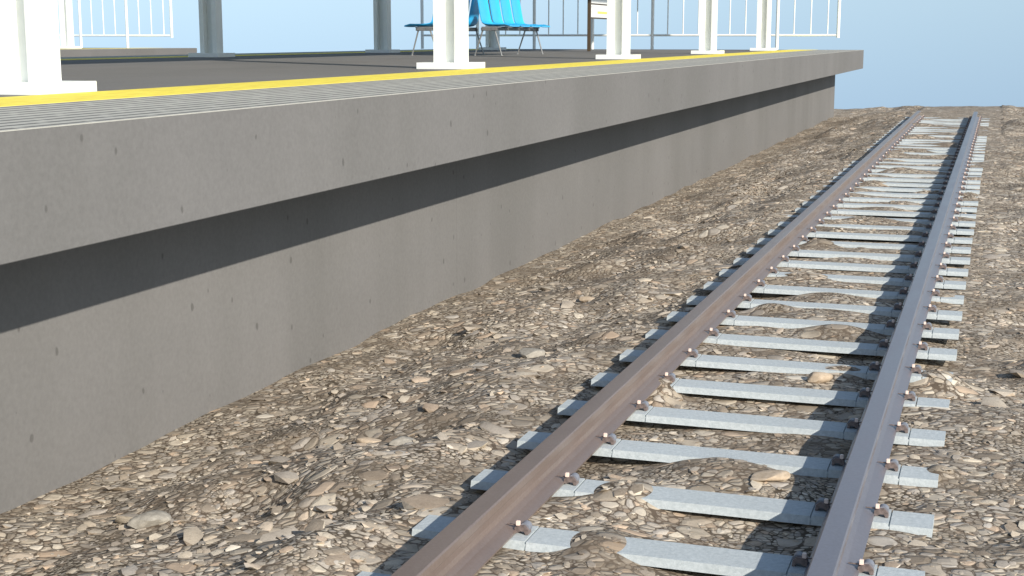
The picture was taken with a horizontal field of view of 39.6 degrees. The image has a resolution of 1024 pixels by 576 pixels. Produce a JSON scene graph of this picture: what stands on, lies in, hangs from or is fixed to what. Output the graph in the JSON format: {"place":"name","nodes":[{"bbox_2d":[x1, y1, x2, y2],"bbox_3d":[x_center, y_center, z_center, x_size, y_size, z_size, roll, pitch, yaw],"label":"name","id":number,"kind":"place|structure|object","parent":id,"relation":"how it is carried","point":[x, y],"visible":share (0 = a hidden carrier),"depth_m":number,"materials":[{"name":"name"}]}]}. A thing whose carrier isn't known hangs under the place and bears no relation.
{"place":"outdoors","nodes":[
{"label":"outdoors","id":0,"kind":"place"},
{"bbox_2d":[0,105,1023,575],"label":"ground","id":1,"kind":"structure","parent":0,"point":[824,143],"depth_m":10.48,"materials":[{"name":"brown gravel"}]},
{"bbox_2d":[60,48,196,56],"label":"station platform","id":2,"kind":"structure","parent":1,"relation":"on","point":[87,52],"depth_m":59.11,"materials":[{"name":"concrete"}]},
{"bbox_2d":[58,0,81,48],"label":"canopy column","id":3,"kind":"structure","parent":2,"relation":"on","point":[66,24],"depth_m":60.99,"materials":[{"name":"white paint"}]},
{"bbox_2d":[59,0,172,47],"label":"platform railing","id":4,"kind":"object","parent":2,"relation":"on","point":[80,35],"visible":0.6,"depth_m":64.43,"materials":[{"name":"white metal"}]},
{"bbox_2d":[127,510,171,528],"bbox_3d":[-2.209,1.415,8.682,0.268,0.102,0.187,-4,13,8],"label":"flat stone","id":5,"kind":"object","parent":1,"relation":"on","point":[149,519],"visible":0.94,"depth_m":8.62,"materials":[{"name":"grey stone"}]},
{"bbox_2d":[355,437,380,443],"bbox_3d":[-1.004,1.077,9.941,0.194,0.066,0.113,2,10,10],"label":"flat stone","id":6,"kind":"object","parent":1,"relation":"on","point":[365,440],"visible":0.62,"depth_m":9.91,"materials":[{"name":"beige stone"}]},
{"bbox_2d":[357,571,390,575],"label":"railway sleeper","id":7,"kind":"object","parent":1,"relation":"on","point":[362,573],"visible":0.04,"depth_m":6.73,"materials":[{"name":"concrete"}]},
{"bbox_2d":[388,436,415,445],"bbox_3d":[-0.737,1.052,9.652,0.194,0.081,0.143,-8,13,-40],"label":"flat stone","id":8,"kind":"object","parent":1,"relation":"on","point":[400,440],"visible":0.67,"depth_m":9.62,"materials":[{"name":"grey stone"}]},
{"bbox_2d":[0,49,863,513],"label":"station platform","id":9,"kind":"structure","parent":1,"relation":"on","point":[184,239],"depth_m":12.57,"materials":[{"name":"concrete"}]},
{"bbox_2d":[0,0,96,94],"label":"canopy column","id":10,"kind":"structure","parent":9,"relation":"on","point":[30,62],"depth_m":12.53,"materials":[{"name":"white metal"}]},
{"bbox_2d":[188,0,234,56],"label":"canopy column","id":11,"kind":"structure","parent":9,"relation":"on","point":[210,28],"depth_m":35.31,"materials":[{"name":"white paint"}]},
{"bbox_2d":[365,0,399,52],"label":"canopy column","id":12,"kind":"structure","parent":9,"relation":"on","point":[382,23],"depth_m":45.10,"materials":[{"name":"white paint"}]},
{"bbox_2d":[404,0,484,54],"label":"platform bench","id":13,"kind":"object","parent":9,"relation":"on","point":[473,18],"visible":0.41,"depth_m":40.79,"materials":[{"name":"blue plastic"}]},
{"bbox_2d":[416,0,484,68],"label":"canopy column","id":14,"kind":"structure","parent":9,"relation":"on","point":[450,37],"depth_m":22.23,"materials":[{"name":"white metal"}]},
{"bbox_2d":[479,0,505,49],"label":"canopy column","id":15,"kind":"structure","parent":9,"relation":"on","point":[491,42],"depth_m":54.95,"materials":[{"name":"white metal"}]},
{"bbox_2d":[474,0,549,55],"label":"platform bench","id":16,"kind":"object","parent":9,"relation":"on","point":[519,24],"visible":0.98,"depth_m":39.23,"materials":[{"name":"blue plastic"}]},
{"bbox_2d":[587,0,606,50],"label":"notice board","id":17,"kind":"object","parent":9,"relation":"on","point":[596,9],"visible":0.62,"depth_m":49.61,"materials":[{"name":"white metal"}]},
{"bbox_2d":[596,0,640,58],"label":"canopy column","id":18,"kind":"structure","parent":9,"relation":"on","point":[618,26],"depth_m":32.02,"materials":[{"name":"white paint"}]},
{"bbox_2d":[420,0,840,49],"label":"platform railing","id":19,"kind":"object","parent":9,"relation":"on","point":[652,35],"visible":0.61,"depth_m":56.67,"materials":[{"name":"white metal"}]},
{"bbox_2d":[691,0,723,53],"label":"canopy column","id":20,"kind":"structure","parent":9,"relation":"on","point":[708,27],"depth_m":41.81,"materials":[{"name":"white paint"}]},
{"bbox_2d":[750,0,775,50],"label":"canopy column","id":21,"kind":"structure","parent":9,"relation":"on","point":[763,33],"depth_m":51.58,"materials":[{"name":"white paint"}]},
{"bbox_2d":[519,348,545,357],"bbox_3d":[0.174,0.585,12.280,0.231,0.122,0.179,-6,11,-29],"label":"flat stone","id":22,"kind":"object","parent":1,"relation":"on","point":[529,352],"visible":0.65,"depth_m":12.22,"materials":[{"name":"grey stone"}]},
{"bbox_2d":[579,296,594,301],"bbox_3d":[0.818,0.126,15.135,0.205,0.067,0.104,5,11,25],"label":"flat stone","id":23,"kind":"object","parent":1,"relation":"on","point":[585,298],"visible":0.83,"depth_m":15.12,"materials":[{"name":"beige stone"}]},
{"bbox_2d":[391,111,922,575],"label":"rail","id":24,"kind":"object","parent":1,"relation":"on","point":[476,536],"visible":0.98,"depth_m":8.88,"materials":[{"name":"metal"}]},
{"bbox_2d":[412,514,924,575],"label":"railway sleeper","id":25,"kind":"object","parent":1,"relation":"on","point":[527,536],"visible":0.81,"depth_m":6.98,"materials":[{"name":"concrete"}]},
{"bbox_2d":[470,469,933,537],"bbox_3d":[1.006,1.144,7.861,2.543,0.122,0.251,3,11,18],"label":"railway sleeper","id":26,"kind":"object","parent":1,"relation":"on","point":[750,507],"visible":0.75,"depth_m":7.74,"materials":[{"name":"concrete"}]},
{"bbox_2d":[517,431,938,487],"bbox_3d":[1.276,1.002,8.665,2.543,0.122,0.251,3,11,18],"label":"railway sleeper","id":27,"kind":"object","parent":1,"relation":"on","point":[613,446],"visible":0.73,"depth_m":8.62,"materials":[{"name":"concrete"}]},
{"bbox_2d":[558,399,945,446],"bbox_3d":[1.557,0.861,9.466,2.543,0.122,0.251,3,11,18],"label":"railway sleeper","id":28,"kind":"object","parent":1,"relation":"on","point":[646,412],"visible":0.72,"depth_m":9.38,"materials":[{"name":"concrete"}]},
{"bbox_2d":[591,372,949,407],"bbox_3d":[1.831,0.719,10.268,2.543,0.122,0.251,3,11,18],"label":"railway sleeper","id":29,"kind":"object","parent":1,"relation":"on","point":[786,394],"visible":0.73,"depth_m":10.19,"materials":[{"name":"concrete"}]},
{"bbox_2d":[750,470,790,481],"bbox_3d":[1.476,1.082,8.163,0.247,0.044,0.179,-6,9,-9],"label":"flat stone","id":30,"kind":"object","parent":1,"relation":"on","point":[772,475],"visible":1,"depth_m":8.13,"materials":[{"name":"beige stone"}]},
{"bbox_2d":[619,348,952,382],"bbox_3d":[2.103,0.578,11.072,2.543,0.122,0.251,3,11,18],"label":"railway sleeper","id":31,"kind":"object","parent":1,"relation":"on","point":[696,359],"visible":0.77,"depth_m":11.05,"materials":[{"name":"concrete"}]},
{"bbox_2d":[645,328,956,360],"bbox_3d":[2.384,0.436,11.872,2.543,0.122,0.251,3,11,18],"label":"railway sleeper","id":32,"kind":"object","parent":1,"relation":"on","point":[715,336],"visible":0.71,"depth_m":11.77,"materials":[{"name":"concrete"}]},
{"bbox_2d":[667,310,958,339],"bbox_3d":[2.654,0.294,12.676,2.543,0.122,0.251,3,11,18],"label":"railway sleeper","id":33,"kind":"object","parent":1,"relation":"on","point":[734,319],"visible":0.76,"depth_m":12.63,"materials":[{"name":"concrete"}]},
{"bbox_2d":[807,372,832,382],"bbox_3d":[2.316,0.675,10.695,0.189,0.095,0.148,3,10,14],"label":"flat stone","id":34,"kind":"object","parent":1,"relation":"on","point":[818,377],"visible":1,"depth_m":10.65,"materials":[{"name":"beige stone"}]},
{"bbox_2d":[687,294,961,320],"bbox_3d":[2.935,0.153,13.477,2.543,0.122,0.251,3,11,18],"label":"railway sleeper","id":35,"kind":"object","parent":1,"relation":"on","point":[934,312],"visible":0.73,"depth_m":13.38,"materials":[{"name":"concrete"}]},
{"bbox_2d":[703,279,963,304],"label":"railway sleeper","id":36,"kind":"object","parent":1,"relation":"on","point":[762,287],"visible":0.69,"depth_m":14.26,"materials":[{"name":"concrete"}]},
{"bbox_2d":[719,267,965,289],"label":"railway sleeper","id":37,"kind":"object","parent":1,"relation":"on","point":[939,284],"visible":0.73,"depth_m":14.91,"materials":[{"name":"concrete"}]},
{"bbox_2d":[733,255,967,276],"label":"railway sleeper","id":38,"kind":"object","parent":1,"relation":"on","point":[911,269],"visible":0.82,"depth_m":15.78,"materials":[{"name":"concrete"}]},
{"bbox_2d":[746,245,969,264],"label":"railway sleeper","id":39,"kind":"object","parent":1,"relation":"on","point":[796,251],"visible":0.77,"depth_m":16.59,"materials":[{"name":"concrete"}]},
{"bbox_2d":[757,235,970,253],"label":"railway sleeper","id":40,"kind":"object","parent":1,"relation":"on","point":[949,248],"visible":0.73,"depth_m":17.35,"materials":[{"name":"concrete"}]},
{"bbox_2d":[768,227,972,243],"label":"railway sleeper","id":41,"kind":"object","parent":1,"relation":"on","point":[885,237],"visible":0.73,"depth_m":18.20,"materials":[{"name":"concrete"}]},
{"bbox_2d":[778,219,973,234],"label":"railway sleeper","id":42,"kind":"object","parent":1,"relation":"on","point":[954,230],"visible":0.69,"depth_m":18.99,"materials":[{"name":"concrete"}]},
{"bbox_2d":[787,212,975,226],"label":"railway sleeper","id":43,"kind":"object","parent":1,"relation":"on","point":[955,222],"visible":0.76,"depth_m":19.64,"materials":[{"name":"concrete"}]},
{"bbox_2d":[795,205,975,218],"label":"railway sleeper","id":44,"kind":"object","parent":1,"relation":"on","point":[835,210],"visible":0.69,"depth_m":20.61,"materials":[{"name":"concrete"}]},
{"bbox_2d":[802,199,976,212],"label":"railway sleeper","id":45,"kind":"object","parent":1,"relation":"on","point":[841,203],"visible":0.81,"depth_m":21.36,"materials":[{"name":"concrete"}]},
{"bbox_2d":[803,112,978,575],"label":"rail","id":46,"kind":"object","parent":1,"relation":"on","point":[842,538],"visible":0.96,"depth_m":8.88,"materials":[{"name":"metal"}]},
{"bbox_2d":[810,193,977,205],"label":"railway sleeper","id":47,"kind":"object","parent":1,"relation":"on","point":[847,197],"visible":0.77,"depth_m":22.25,"materials":[{"name":"concrete"}]},
{"bbox_2d":[816,188,977,198],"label":"railway sleeper","id":48,"kind":"object","parent":1,"relation":"on","point":[912,195],"visible":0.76,"depth_m":22.98,"materials":[{"name":"concrete"}]},
{"bbox_2d":[824,183,979,193],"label":"railway sleeper","id":49,"kind":"object","parent":1,"relation":"on","point":[897,189],"visible":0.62,"depth_m":23.81,"materials":[{"name":"concrete"}]},
{"bbox_2d":[829,178,979,188],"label":"railway sleeper","id":50,"kind":"object","parent":1,"relation":"on","point":[923,185],"visible":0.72,"depth_m":24.52,"materials":[{"name":"concrete"}]},
{"bbox_2d":[833,174,980,183],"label":"railway sleeper","id":51,"kind":"object","parent":1,"relation":"on","point":[866,178],"visible":0.81,"depth_m":25.38,"materials":[{"name":"concrete"}]},
{"bbox_2d":[838,169,980,177],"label":"railway sleeper","id":52,"kind":"object","parent":1,"relation":"on","point":[908,175],"visible":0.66,"depth_m":26.24,"materials":[{"name":"concrete"}]},
{"bbox_2d":[843,166,981,175],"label":"railway sleeper","id":53,"kind":"object","parent":1,"relation":"on","point":[873,169],"visible":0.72,"depth_m":26.89,"materials":[{"name":"concrete"}]},
{"bbox_2d":[852,158,972,164],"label":"railway sleeper","id":54,"kind":"object","parent":1,"relation":"on","point":[908,163],"visible":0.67,"depth_m":28.73,"materials":[{"name":"concrete"}]},
{"bbox_2d":[848,162,982,170],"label":"railway sleeper","id":55,"kind":"object","parent":1,"relation":"on","point":[928,167],"visible":0.71,"depth_m":27.75,"materials":[{"name":"concrete"}]},
{"bbox_2d":[864,149,984,156],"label":"railway sleeper","id":56,"kind":"object","parent":1,"relation":"on","point":[975,155],"visible":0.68,"depth_m":30.99,"materials":[{"name":"concrete"}]},
{"bbox_2d":[867,146,984,153],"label":"railway sleeper","id":57,"kind":"object","parent":1,"relation":"on","point":[941,151],"visible":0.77,"depth_m":31.70,"materials":[{"name":"concrete"}]},
{"bbox_2d":[870,144,984,150],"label":"railway sleeper","id":58,"kind":"object","parent":1,"relation":"on","point":[943,148],"visible":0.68,"depth_m":32.56,"materials":[{"name":"concrete"}]},
{"bbox_2d":[873,141,985,147],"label":"railway sleeper","id":59,"kind":"object","parent":1,"relation":"on","point":[898,143],"visible":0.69,"depth_m":33.51,"materials":[{"name":"concrete"}]},
{"bbox_2d":[876,139,985,144],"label":"railway sleeper","id":60,"kind":"object","parent":1,"relation":"on","point":[908,142],"visible":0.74,"depth_m":34.30,"materials":[{"name":"concrete"}]},
{"bbox_2d":[881,155,983,162],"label":"railway sleeper","id":61,"kind":"object","parent":1,"relation":"on","point":[929,160],"visible":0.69,"depth_m":29.37,"materials":[{"name":"concrete"}]},
{"bbox_2d":[887,130,977,133],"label":"railway sleeper","id":62,"kind":"object","parent":1,"relation":"on","point":[909,132],"visible":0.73,"depth_m":37.55,"materials":[{"name":"concrete"}]},
{"bbox_2d":[879,136,986,141],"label":"railway sleeper","id":63,"kind":"object","parent":1,"relation":"on","point":[903,139],"visible":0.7,"depth_m":35.05,"materials":[{"name":"concrete"}]},
{"bbox_2d":[889,128,978,131],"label":"railway sleeper","id":64,"kind":"object","parent":1,"relation":"on","point":[911,129],"visible":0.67,"depth_m":38.29,"materials":[{"name":"concrete"}]},
{"bbox_2d":[882,134,986,140],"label":"railway sleeper","id":65,"kind":"object","parent":1,"relation":"on","point":[979,139],"visible":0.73,"depth_m":35.63,"materials":[{"name":"concrete"}]},
{"bbox_2d":[891,127,978,130],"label":"railway sleeper","id":66,"kind":"object","parent":1,"relation":"on","point":[913,128],"visible":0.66,"depth_m":39.10,"materials":[{"name":"concrete"}]},
{"bbox_2d":[886,152,983,160],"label":"railway sleeper","id":67,"kind":"object","parent":1,"relation":"on","point":[976,158],"visible":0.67,"depth_m":29.97,"materials":[{"name":"concrete"}]},
{"bbox_2d":[884,132,986,137],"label":"railway sleeper","id":68,"kind":"object","parent":1,"relation":"on","point":[907,133],"visible":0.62,"depth_m":36.53,"materials":[{"name":"concrete"}]},
{"bbox_2d":[894,125,979,127],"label":"railway sleeper","id":69,"kind":"object","parent":1,"relation":"on","point":[914,126],"visible":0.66,"depth_m":39.96,"materials":[{"name":"concrete"}]},
{"bbox_2d":[898,121,988,125],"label":"railway sleeper","id":70,"kind":"object","parent":1,"relation":"on","point":[955,124],"visible":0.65,"depth_m":41.33,"materials":[{"name":"concrete"}]},
{"bbox_2d":[900,120,988,123],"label":"railway sleeper","id":71,"kind":"object","parent":1,"relation":"on","point":[947,122],"visible":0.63,"depth_m":42.30,"materials":[{"name":"concrete"}]},
{"bbox_2d":[902,118,988,121],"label":"railway sleeper","id":72,"kind":"object","parent":1,"relation":"on","point":[940,120],"visible":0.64,"depth_m":43.18,"materials":[{"name":"concrete"}]},
{"bbox_2d":[905,115,989,118],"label":"railway sleeper","id":73,"kind":"object","parent":1,"relation":"on","point":[942,117],"visible":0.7,"depth_m":44.92,"materials":[{"name":"concrete"}]},
{"bbox_2d":[921,117,989,120],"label":"railway sleeper","id":74,"kind":"object","parent":1,"relation":"on","point":[956,119],"visible":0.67,"depth_m":43.83,"materials":[{"name":"concrete"}]},
{"bbox_2d":[57,0,1023,108],"label":"sky","id":75,"kind":"structure","parent":0,"point":[931,53],"materials":[{"name":"blue"}]}
]}

